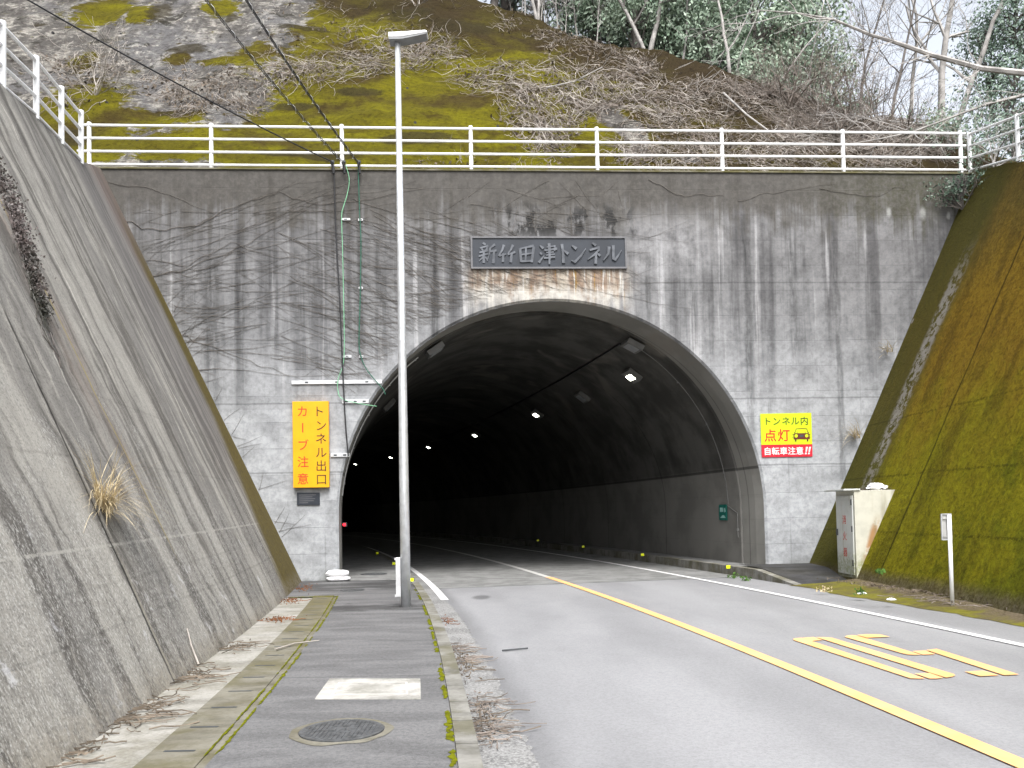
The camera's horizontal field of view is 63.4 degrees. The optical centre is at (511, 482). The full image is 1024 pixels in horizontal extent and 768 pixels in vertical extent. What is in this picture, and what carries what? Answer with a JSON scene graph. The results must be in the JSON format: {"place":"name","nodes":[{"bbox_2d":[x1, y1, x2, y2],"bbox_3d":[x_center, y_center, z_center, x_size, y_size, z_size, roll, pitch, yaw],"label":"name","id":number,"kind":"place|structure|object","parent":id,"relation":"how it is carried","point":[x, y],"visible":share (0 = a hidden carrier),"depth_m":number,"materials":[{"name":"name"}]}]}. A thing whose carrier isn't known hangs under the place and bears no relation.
{"place":"outdoors","nodes":[
{"label":"outdoors","id":0,"kind":"place"},
{"bbox_2d":[287,581,341,597],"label":"sidewalk","id":1,"kind":"structure","parent":0,"point":[326,587],"depth_m":16.87,"materials":[{"name":"concrete"}]},
{"bbox_2d":[204,580,457,767],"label":"sidewalk","id":2,"kind":"structure","parent":0,"point":[374,629],"depth_m":6.70,"materials":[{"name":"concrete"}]},
{"bbox_2d":[195,597,335,767],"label":"drain channel","id":3,"kind":"object","parent":2,"relation":"on","point":[207,758],"visible":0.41,"depth_m":6.64,"materials":[{"name":"concrete"}]},
{"bbox_2d":[132,750,209,767],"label":"drain cover","id":4,"kind":"object","parent":3,"relation":"on","point":[175,759],"visible":0.96,"depth_m":5.15,"materials":[{"name":"concrete"}]},
{"bbox_2d":[152,726,229,750],"bbox_3d":[-2.169,1.808,5.642,0.378,0.146,0.633,-1,-2,-6],"label":"drain cover","id":5,"kind":"object","parent":3,"relation":"on","point":[195,738],"visible":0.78,"depth_m":5.62,"materials":[{"name":"concrete"}]},
{"bbox_2d":[180,706,246,726],"bbox_3d":[-2.234,1.830,6.242,0.378,0.146,0.634,-1,-2,-6],"label":"drain cover","id":6,"kind":"object","parent":3,"relation":"in","point":[220,716],"visible":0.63,"depth_m":6.23,"materials":[{"name":"concrete"}]},
{"bbox_2d":[201,690,260,707],"bbox_3d":[-2.301,1.852,6.841,0.378,0.146,0.636,-1,-2,-7],"label":"drain cover","id":7,"kind":"object","parent":3,"relation":"on","point":[242,698],"visible":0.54,"depth_m":6.82,"materials":[{"name":"concrete"}]},
{"bbox_2d":[220,677,274,690],"bbox_3d":[-2.371,1.874,7.441,0.377,0.146,0.637,-1,-2,-7],"label":"drain cover","id":8,"kind":"object","parent":3,"relation":"on","point":[250,683],"visible":0.53,"depth_m":7.43,"materials":[{"name":"concrete"}]},
{"bbox_2d":[234,665,282,677],"bbox_3d":[-2.442,1.897,8.040,0.377,0.146,0.639,-1,-2,-7],"label":"drain cover","id":9,"kind":"object","parent":3,"relation":"on","point":[261,671],"visible":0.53,"depth_m":8.02,"materials":[{"name":"concrete"}]},
{"bbox_2d":[204,596,333,755],"bbox_3d":[-2.497,1.876,9.591,0.121,0.010,11.492,-1,-2,-7],"label":"moss","id":10,"kind":"object","parent":3,"relation":"on","point":[227,730],"visible":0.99,"depth_m":6.74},
{"bbox_2d":[247,655,292,665],"bbox_3d":[-2.516,1.919,8.640,0.377,0.146,0.640,-1,-2,-7],"label":"drain cover","id":11,"kind":"object","parent":3,"relation":"on","point":[271,660],"visible":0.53,"depth_m":8.62,"materials":[{"name":"concrete"}]},
{"bbox_2d":[215,596,337,753],"bbox_3d":[-2.431,1.876,9.636,0.128,0.010,11.576,-1,-2,-7],"label":"moss","id":12,"kind":"object","parent":3,"relation":"on","point":[254,710],"visible":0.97,"depth_m":6.99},
{"bbox_2d":[258,646,297,655],"bbox_3d":[-2.592,1.941,9.240,0.377,0.146,0.642,-1,-2,-7],"label":"drain cover","id":13,"kind":"object","parent":3,"relation":"in","point":[289,650],"visible":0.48,"depth_m":9.20,"materials":[{"name":"concrete"}]},
{"bbox_2d":[267,638,304,646],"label":"drain cover","id":14,"kind":"object","parent":3,"relation":"in","point":[281,642],"visible":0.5,"depth_m":9.88,"materials":[{"name":"concrete"}]},
{"bbox_2d":[275,631,310,638],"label":"drain cover","id":15,"kind":"object","parent":3,"relation":"on","point":[296,634],"visible":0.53,"depth_m":10.45,"materials":[{"name":"concrete"}]},
{"bbox_2d":[282,625,314,631],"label":"drain cover","id":16,"kind":"object","parent":3,"relation":"on","point":[299,628],"visible":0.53,"depth_m":11.03,"materials":[{"name":"concrete"}]},
{"bbox_2d":[289,718,393,745],"bbox_3d":[-1.183,1.742,5.746,0.716,0.066,0.724,-1,-2,0],"label":"manhole cover","id":17,"kind":"object","parent":2,"relation":"on","point":[340,731],"visible":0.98,"depth_m":5.70,"materials":[{"name":"metal"}]},
{"bbox_2d":[315,678,420,698],"bbox_3d":[-1.204,1.800,7.140,0.936,0.067,0.905,-1,-2,0],"label":"inspection lid","id":18,"kind":"object","parent":2,"relation":"on","point":[371,688],"visible":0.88,"depth_m":7.10,"materials":[{"name":"concrete"}]},
{"bbox_2d":[388,30,427,607],"bbox_3d":[-1.630,-2.679,13.503,0.664,9.459,0.240,-1,-2,0],"label":"street lamp","id":19,"kind":"object","parent":2,"relation":"on","point":[397,40],"visible":0.92,"depth_m":13.44,"materials":[{"name":"metal"}]},
{"bbox_2d":[414,589,457,766],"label":"moss","id":20,"kind":"object","parent":2,"relation":"on","point":[449,736],"visible":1,"depth_m":6.17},
{"bbox_2d":[342,541,395,580],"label":"sidewalk","id":21,"kind":"structure","parent":0,"point":[357,561],"depth_m":24.85,"materials":[{"name":"concrete"}]},
{"bbox_2d":[0,0,1014,380],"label":"hillside","id":22,"kind":"structure","parent":0,"point":[176,34],"depth_m":25.38,"materials":[{"name":"plant"}]},
{"bbox_2d":[32,14,154,94],"bbox_3d":[-12.231,-12.183,24.344,2.862,2.410,3.402,-1,-2,0],"label":"bare shrub","id":23,"kind":"object","parent":22,"relation":"on","point":[104,70],"visible":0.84,"depth_m":24.05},
{"bbox_2d":[14,0,976,171],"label":"dead vines","id":24,"kind":"object","parent":22,"relation":"on","point":[658,103],"visible":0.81,"depth_m":24.79,"materials":[{"name":"plant"}]},
{"bbox_2d":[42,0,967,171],"bbox_3d":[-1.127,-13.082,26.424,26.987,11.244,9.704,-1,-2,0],"label":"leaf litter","id":25,"kind":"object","parent":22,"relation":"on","point":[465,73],"visible":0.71,"depth_m":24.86,"materials":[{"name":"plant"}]},
{"bbox_2d":[545,0,631,47],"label":"evergreen tree","id":26,"kind":"object","parent":22,"relation":"on","point":[583,24],"visible":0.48,"depth_m":32.26,"materials":[{"name":"green plant"}]},
{"bbox_2d":[618,0,647,48],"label":"bare tree","id":27,"kind":"object","parent":22,"relation":"on","point":[638,37],"visible":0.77,"depth_m":29.27,"materials":[{"name":"grey plant"}]},
{"bbox_2d":[585,0,689,55],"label":"evergreen tree","id":28,"kind":"object","parent":22,"relation":"on","point":[629,44],"visible":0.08,"depth_m":32.03,"materials":[{"name":"green plant"}]},
{"bbox_2d":[585,0,690,49],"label":"evergreen tree","id":29,"kind":"object","parent":22,"relation":"on","point":[617,14],"visible":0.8,"depth_m":30.41,"materials":[{"name":"green plant"}]},
{"bbox_2d":[590,0,728,57],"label":"evergreen tree","id":30,"kind":"object","parent":22,"relation":"on","point":[667,47],"visible":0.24,"depth_m":30.77,"materials":[{"name":"green plant"}]},
{"bbox_2d":[648,0,688,49],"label":"bare tree","id":31,"kind":"object","parent":22,"relation":"on","point":[653,37],"visible":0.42,"depth_m":29.77,"materials":[{"name":"grey plant"}]},
{"bbox_2d":[649,0,773,74],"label":"evergreen tree","id":32,"kind":"object","parent":22,"relation":"on","point":[707,36],"visible":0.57,"depth_m":28.91,"materials":[{"name":"green plant"}]},
{"bbox_2d":[671,0,776,69],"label":"evergreen tree","id":33,"kind":"object","parent":22,"relation":"on","point":[730,15],"visible":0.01,"depth_m":31.32,"materials":[{"name":"green plant"}]},
{"bbox_2d":[711,0,776,72],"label":"bare tree","id":34,"kind":"object","parent":22,"relation":"on","point":[727,49],"visible":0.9,"depth_m":27.61,"materials":[{"name":"grey plant"}]},
{"bbox_2d":[715,43,806,101],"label":"bare shrub","id":35,"kind":"object","parent":22,"relation":"on","point":[768,77],"visible":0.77,"depth_m":25.41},
{"bbox_2d":[690,0,834,89],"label":"evergreen tree","id":36,"kind":"object","parent":22,"relation":"on","point":[758,38],"visible":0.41,"depth_m":28.47,"materials":[{"name":"green plant"}]},
{"bbox_2d":[732,22,853,108],"bbox_3d":[8.599,-12.492,25.337,3.664,3.166,4.116,-1,-2,0],"label":"bare shrub","id":37,"kind":"object","parent":22,"relation":"on","point":[781,88],"visible":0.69,"depth_m":24.91,"materials":[{"name":"plant"}]},
{"bbox_2d":[758,85,838,137],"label":"bare shrub","id":38,"kind":"object","parent":22,"relation":"on","point":[790,123],"visible":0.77,"depth_m":23.84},
{"bbox_2d":[739,0,895,115],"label":"evergreen tree","id":39,"kind":"object","parent":22,"relation":"on","point":[810,24],"visible":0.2,"depth_m":28.59,"materials":[{"name":"green plant"}]},
{"bbox_2d":[760,0,879,111],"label":"evergreen tree","id":40,"kind":"object","parent":22,"relation":"on","point":[841,58],"visible":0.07,"depth_m":30.22,"materials":[{"name":"green plant"}]},
{"bbox_2d":[760,0,888,99],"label":"sapling","id":41,"kind":"object","parent":22,"relation":"on","point":[813,50],"visible":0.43,"depth_m":27.08,"materials":[{"name":"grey plant"}]},
{"bbox_2d":[752,14,897,114],"bbox_3d":[9.461,-12.344,25.440,4.601,3.538,4.095,-2,-2,27],"label":"bare shrub","id":42,"kind":"object","parent":22,"relation":"on","point":[821,90],"visible":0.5,"depth_m":25.08,"materials":[{"name":"plant"}]},
{"bbox_2d":[793,74,881,139],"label":"bare shrub","id":43,"kind":"object","parent":22,"relation":"on","point":[841,124],"visible":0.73,"depth_m":23.92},
{"bbox_2d":[666,0,1023,171],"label":"bare tree","id":44,"kind":"object","parent":22,"relation":"on","point":[991,69],"visible":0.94,"depth_m":21.97,"materials":[{"name":"grey plant"}]},
{"bbox_2d":[768,29,934,120],"bbox_3d":[10.054,-11.950,25.072,4.358,3.352,3.880,0,-2,-36],"label":"bare shrub","id":45,"kind":"object","parent":22,"relation":"on","point":[846,82],"visible":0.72,"depth_m":24.71,"materials":[{"name":"plant"}]},
{"bbox_2d":[826,0,928,114],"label":"bare tree","id":46,"kind":"object","parent":22,"relation":"on","point":[878,20],"visible":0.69,"depth_m":27.45,"materials":[{"name":"grey plant"}]},
{"bbox_2d":[824,51,933,140],"bbox_3d":[10.608,-11.306,24.431,3.449,2.980,3.874,-1,-2,-9],"label":"bare shrub","id":47,"kind":"object","parent":22,"relation":"on","point":[884,96],"visible":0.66,"depth_m":23.95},
{"bbox_2d":[838,0,934,111],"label":"sapling","id":48,"kind":"object","parent":22,"relation":"on","point":[879,54],"visible":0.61,"depth_m":26.15,"materials":[{"name":"grey plant"}]},
{"bbox_2d":[850,65,966,137],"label":"bare shrub","id":49,"kind":"object","parent":22,"relation":"on","point":[911,114],"visible":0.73,"depth_m":23.59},
{"bbox_2d":[845,0,976,117],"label":"bare tree","id":50,"kind":"object","parent":22,"relation":"on","point":[904,52],"visible":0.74,"depth_m":26.34,"materials":[{"name":"grey plant"}]},
{"bbox_2d":[850,0,994,121],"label":"bare tree","id":51,"kind":"object","parent":22,"relation":"on","point":[916,43],"visible":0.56,"depth_m":28.35,"materials":[{"name":"grey plant"}]},
{"bbox_2d":[859,0,1020,123],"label":"bare tree","id":52,"kind":"object","parent":22,"relation":"on","point":[940,69],"visible":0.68,"depth_m":27.46,"materials":[{"name":"grey plant"}]},
{"bbox_2d":[901,86,989,150],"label":"shrub","id":53,"kind":"object","parent":22,"relation":"on","point":[932,119],"visible":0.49,"depth_m":22.99,"materials":[{"name":"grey plant"}]},
{"bbox_2d":[906,0,1006,131],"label":"bare tree","id":54,"kind":"object","parent":22,"relation":"on","point":[986,41],"visible":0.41,"depth_m":27.33,"materials":[{"name":"grey plant"}]},
{"bbox_2d":[922,146,1015,209],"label":"shrub","id":55,"kind":"object","parent":22,"relation":"on","point":[953,195],"visible":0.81,"depth_m":19.98,"materials":[{"name":"green plant"}]},
{"bbox_2d":[932,0,1023,124],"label":"evergreen tree","id":56,"kind":"object","parent":22,"relation":"on","point":[979,46],"visible":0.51,"depth_m":28.41,"materials":[{"name":"green plant"}]},
{"bbox_2d":[932,78,1023,166],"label":"shrub","id":57,"kind":"object","parent":22,"relation":"on","point":[973,136],"visible":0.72,"depth_m":21.86,"materials":[{"name":"green plant"}]},
{"bbox_2d":[950,0,1023,80],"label":"evergreen tree","id":58,"kind":"object","parent":22,"relation":"on","point":[1010,16],"visible":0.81,"depth_m":27.45,"materials":[{"name":"green plant"}]},
{"bbox_2d":[951,40,1023,161],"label":"evergreen tree","id":59,"kind":"object","parent":22,"relation":"on","point":[1013,84],"visible":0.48,"depth_m":26.40,"materials":[{"name":"green plant"}]},
{"bbox_2d":[342,531,739,588],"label":"tunnel road","id":60,"kind":"structure","parent":0,"point":[439,568],"depth_m":24.83,"materials":[{"name":"asphalt"}]},
{"bbox_2d":[342,540,483,767],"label":"kerb","id":61,"kind":"structure","parent":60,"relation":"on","point":[468,754],"depth_m":6.72,"materials":[{"name":"concrete"}]},
{"bbox_2d":[359,529,784,577],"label":"sidewalk","id":62,"kind":"structure","parent":0,"point":[699,559],"depth_m":27.72,"materials":[{"name":"concrete"}]},
{"bbox_2d":[348,532,1023,767],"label":"road","id":63,"kind":"structure","parent":0,"point":[731,672],"depth_m":7.97,"materials":[{"name":"asphalt"}]},
{"bbox_2d":[424,589,539,767],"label":"gutter","id":64,"kind":"object","parent":63,"relation":"on","point":[513,752],"visible":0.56,"depth_m":7.12,"materials":[{"name":"concrete"}]},
{"bbox_2d":[450,638,497,673],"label":"leaf litter","id":65,"kind":"object","parent":64,"relation":"on","point":[463,647],"visible":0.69,"depth_m":9.24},
{"bbox_2d":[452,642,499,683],"bbox_3d":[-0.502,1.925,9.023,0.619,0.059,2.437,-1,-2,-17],"label":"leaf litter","id":66,"kind":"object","parent":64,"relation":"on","point":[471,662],"visible":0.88,"depth_m":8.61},
{"bbox_2d":[468,690,535,722],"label":"leaf litter","id":67,"kind":"object","parent":64,"relation":"on","point":[489,702],"visible":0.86,"depth_m":6.90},
{"bbox_2d":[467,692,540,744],"bbox_3d":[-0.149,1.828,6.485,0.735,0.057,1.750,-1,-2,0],"label":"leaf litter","id":68,"kind":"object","parent":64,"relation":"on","point":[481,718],"visible":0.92,"depth_m":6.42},
{"bbox_2d":[472,710,546,749],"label":"leaf litter","id":69,"kind":"object","parent":64,"relation":"on","point":[493,730],"visible":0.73,"depth_m":6.07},
{"bbox_2d":[342,529,799,584],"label":"kerb","id":70,"kind":"structure","parent":63,"relation":"on","point":[757,574],"depth_m":25.64,"materials":[{"name":"concrete"}]},
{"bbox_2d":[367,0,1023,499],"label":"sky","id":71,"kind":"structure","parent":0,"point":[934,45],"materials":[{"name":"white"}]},
{"bbox_2d":[740,563,846,583],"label":"sidewalk","id":72,"kind":"structure","parent":0,"point":[805,573],"depth_m":18.15,"materials":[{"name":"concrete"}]},
{"bbox_2d":[825,489,894,577],"bbox_3d":[7.371,1.073,17.428,1.138,1.885,1.040,-1,-2,0],"label":"extinguisher cabinet","id":73,"kind":"object","parent":72,"relation":"on","point":[859,515],"visible":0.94,"depth_m":16.97,"materials":[{"name":"metal"}]},
{"bbox_2d":[790,578,1023,626],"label":"verge","id":74,"kind":"structure","parent":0,"point":[983,612],"depth_m":13.51,"materials":[{"name":"soil"}]},
{"bbox_2d":[817,577,987,603],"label":"leaf litter","id":75,"kind":"object","parent":74,"relation":"on","point":[888,587],"visible":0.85,"depth_m":14.58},
{"bbox_2d":[877,595,1006,609],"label":"leaf litter","id":76,"kind":"object","parent":74,"relation":"on","point":[929,600],"visible":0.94,"depth_m":12.80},
{"bbox_2d":[940,514,954,604],"bbox_3d":[6.750,1.222,12.816,0.160,1.490,0.070,-1,-2,0],"label":"marker post","id":77,"kind":"object","parent":74,"relation":"on","point":[946,525],"visible":0.9,"depth_m":12.80,"materials":[{"name":"white paint"}]},
{"label":"ground","id":78,"kind":"structure","parent":0,"visible":0},
{"bbox_2d":[0,83,300,767],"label":"retaining wall","id":79,"kind":"structure","parent":78,"relation":"on","point":[98,617],"depth_m":8.95,"materials":[{"name":"concrete"}]},
{"bbox_2d":[0,156,60,367],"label":"creeper","id":80,"kind":"object","parent":79,"relation":"attached to","point":[33,274],"visible":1,"depth_m":9.26,"materials":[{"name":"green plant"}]},
{"bbox_2d":[0,19,83,164],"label":"railing","id":81,"kind":"object","parent":79,"relation":"on","point":[37,84],"visible":0.92,"depth_m":13.86,"materials":[{"name":"metal"}]},
{"bbox_2d":[74,430,175,541],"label":"dry grass","id":82,"kind":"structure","parent":79,"relation":"on","point":[102,498],"depth_m":7.85,"materials":[{"name":"plant"}]},
{"bbox_2d":[58,598,311,767],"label":"verge","id":83,"kind":"structure","parent":78,"relation":"on","point":[134,749],"depth_m":6.87,"materials":[{"name":"concrete"}]},
{"bbox_2d":[46,724,126,767],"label":"leaf litter","id":84,"kind":"object","parent":83,"relation":"on","point":[83,761],"visible":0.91,"depth_m":5.28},
{"bbox_2d":[80,687,199,744],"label":"leaf litter","id":85,"kind":"object","parent":83,"relation":"on","point":[159,713],"visible":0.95,"depth_m":6.29,"materials":[{"name":"plant"}]},
{"bbox_2d":[165,662,240,690],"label":"leaf litter","id":86,"kind":"object","parent":83,"relation":"on","point":[193,676],"visible":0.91,"depth_m":7.78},
{"bbox_2d":[219,638,272,653],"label":"leaf litter","id":87,"kind":"object","parent":83,"relation":"on","point":[238,645],"visible":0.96,"depth_m":9.54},
{"bbox_2d":[98,167,973,580],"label":"road tunnel","id":88,"kind":"structure","parent":78,"relation":"on","point":[802,299],"depth_m":19.94,"materials":[{"name":"concrete"}]},
{"bbox_2d":[297,493,319,504],"bbox_3d":[-4.691,0.368,19.088,0.519,0.298,0.028,-1,-2,-4],"label":"plaque","id":89,"kind":"object","parent":88,"relation":"attached to","point":[308,498],"visible":1,"depth_m":19.08,"materials":[{"name":"metal"}]},
{"bbox_2d":[292,401,329,487],"bbox_3d":[-4.621,-0.882,19.074,0.820,1.988,0.124,-1,-2,-4],"label":"warning sign","id":90,"kind":"object","parent":88,"relation":"attached to","point":[311,453],"visible":1,"depth_m":19.02,"materials":[{"name":"metal"}]},
{"bbox_2d":[291,380,381,383],"bbox_3d":[-4.064,-2.336,19.222,2.074,0.085,0.035,-1,-2,-4],"label":"mounting rail","id":91,"kind":"object","parent":88,"relation":"attached to","point":[339,382],"visible":1,"depth_m":19.21,"materials":[{"name":"metal"}]},
{"bbox_2d":[337,164,376,406],"bbox_3d":[-3.643,-4.603,19.281,0.900,5.689,0.019,-1,-2,-4],"label":"cable","id":92,"kind":"object","parent":88,"relation":"attached to","point":[343,296],"visible":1,"depth_m":19.25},
{"bbox_2d":[109,178,893,536],"bbox_3d":[0.179,-3.041,19.516,19.052,8.401,0.018,-1,-2,-4],"label":"creeper","id":93,"kind":"object","parent":88,"relation":"attached to","point":[411,270],"visible":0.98,"depth_m":19.33,"materials":[{"name":"plant"}]},
{"bbox_2d":[77,122,966,171],"bbox_3d":[0.585,-7.968,19.760,21.230,1.070,0.108,-1,-2,-4],"label":"railing","id":94,"kind":"object","parent":88,"relation":"on","point":[597,142],"visible":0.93,"depth_m":19.70,"materials":[{"name":"metal"}]},
{"bbox_2d":[330,160,333,173],"bbox_3d":[-4.187,-7.370,19.312,0.097,0.348,0.163,-1,-2,0],"label":"cable anchor","id":95,"kind":"object","parent":94,"relation":"attached to","point":[332,164],"visible":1,"depth_m":19.27,"materials":[{"name":"grey metal"}]},
{"bbox_2d":[27,0,330,161],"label":"overhead wire","id":96,"kind":"object","parent":95,"relation":"attached to","point":[32,2],"visible":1,"depth_m":15.33,"materials":[{"name":"black rubber"}]},
{"bbox_2d":[333,167,348,455],"bbox_3d":[-3.964,-3.991,19.209,0.277,6.764,0.034,-1,-2,-4],"label":"cable","id":97,"kind":"object","parent":95,"relation":"hanging from","point":[340,313],"visible":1,"depth_m":19.20,"materials":[{"name":"black rubber"}]},
{"bbox_2d":[342,160,345,173],"bbox_3d":[-3.925,-7.376,19.329,0.097,0.348,0.163,-1,-2,0],"label":"cable anchor","id":98,"kind":"object","parent":94,"relation":"attached to","point":[343,164],"visible":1,"depth_m":19.29,"materials":[{"name":"grey metal"}]},
{"bbox_2d":[204,0,342,165],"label":"overhead wire","id":99,"kind":"object","parent":98,"relation":"attached to","point":[269,79],"visible":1,"depth_m":16.21,"materials":[{"name":"black rubber"}]},
{"bbox_2d":[357,160,360,173],"bbox_3d":[-3.576,-7.384,19.351,0.097,0.348,0.163,-1,-2,0],"label":"cable anchor","id":100,"kind":"object","parent":94,"relation":"attached to","point":[359,169],"visible":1,"depth_m":19.31,"materials":[{"name":"grey metal"}]},
{"bbox_2d":[243,0,357,163],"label":"overhead wire","id":101,"kind":"object","parent":100,"relation":"attached to","point":[292,70],"visible":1,"depth_m":16.25,"materials":[{"name":"black rubber"}]},
{"bbox_2d":[358,173,385,393],"bbox_3d":[-3.287,-4.771,19.309,0.612,5.455,0.024,-1,-2,-4],"label":"cable","id":102,"kind":"object","parent":100,"relation":"hanging from","point":[360,286],"visible":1,"depth_m":19.28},
{"bbox_2d":[470,236,626,268],"bbox_3d":[0.880,-5.450,19.627,3.709,0.768,0.094,-1,-2,-4],"label":"name plate","id":103,"kind":"object","parent":88,"relation":"attached to","point":[548,252],"visible":1,"depth_m":19.61,"materials":[{"name":"stone"}]},
{"bbox_2d":[621,367,642,383],"bbox_3d":[3.343,-2.981,23.066,0.416,0.377,0.626,-1,-2,-12],"label":"tunnel lamp","id":104,"kind":"object","parent":88,"relation":"attached to","point":[630,374],"visible":1,"depth_m":22.89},
{"bbox_2d":[621,337,644,353],"bbox_3d":[3.067,-3.485,21.085,0.552,0.330,0.530,-1,-2,0],"label":"tunnel lamp","id":105,"kind":"object","parent":88,"relation":"attached to","point":[632,345],"visible":1,"depth_m":20.89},
{"bbox_2d":[760,413,812,456],"bbox_3d":[6.574,-1.146,19.843,1.252,1.052,0.014,-1,-2,-4],"label":"warning sign","id":106,"kind":"object","parent":88,"relation":"attached to","point":[793,431],"visible":1,"depth_m":19.84,"materials":[{"name":"yellow metal"}]},
{"bbox_2d":[809,161,1023,613],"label":"retaining wall","id":107,"kind":"structure","parent":78,"relation":"on","point":[944,434],"depth_m":16.08,"materials":[{"name":"concrete"}]},
{"bbox_2d":[967,112,1023,171],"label":"railing","id":108,"kind":"object","parent":107,"relation":"on","point":[1018,142],"visible":0.88,"depth_m":18.89,"materials":[{"name":"metal"}]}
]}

